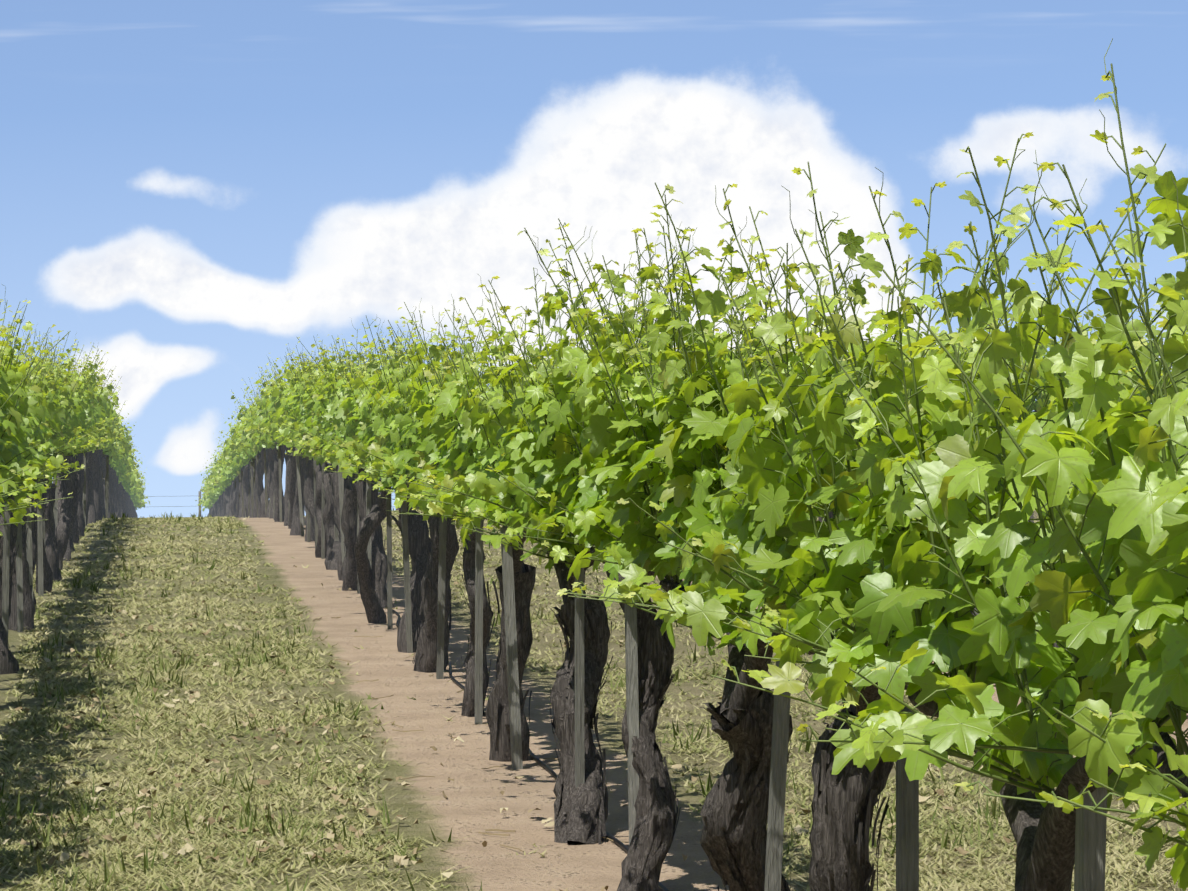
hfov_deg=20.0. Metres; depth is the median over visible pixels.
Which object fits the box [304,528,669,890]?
drip hose
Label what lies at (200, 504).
fence posts
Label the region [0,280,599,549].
vine leaves
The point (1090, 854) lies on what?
vine stakes
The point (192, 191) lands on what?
sky
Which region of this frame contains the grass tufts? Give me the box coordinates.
[0,507,1187,890]
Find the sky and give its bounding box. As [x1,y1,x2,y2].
[0,0,1187,517]
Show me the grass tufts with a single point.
(172, 819)
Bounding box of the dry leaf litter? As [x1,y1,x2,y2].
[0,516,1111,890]
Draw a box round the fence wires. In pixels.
[144,496,187,517]
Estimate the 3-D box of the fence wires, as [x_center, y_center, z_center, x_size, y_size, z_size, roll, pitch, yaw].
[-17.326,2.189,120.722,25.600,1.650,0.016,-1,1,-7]
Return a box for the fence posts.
[199,482,378,516]
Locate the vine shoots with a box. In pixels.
[0,38,1187,846]
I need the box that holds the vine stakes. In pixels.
[2,444,1106,890]
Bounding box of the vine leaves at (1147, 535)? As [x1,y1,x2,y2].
[421,75,1187,890]
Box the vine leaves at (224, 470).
[70,272,1187,510]
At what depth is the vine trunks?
12.57 m
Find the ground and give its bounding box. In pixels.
[0,510,1187,890]
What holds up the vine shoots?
attached to the vine trunks
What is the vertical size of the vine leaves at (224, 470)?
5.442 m
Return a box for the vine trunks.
[0,410,1187,890]

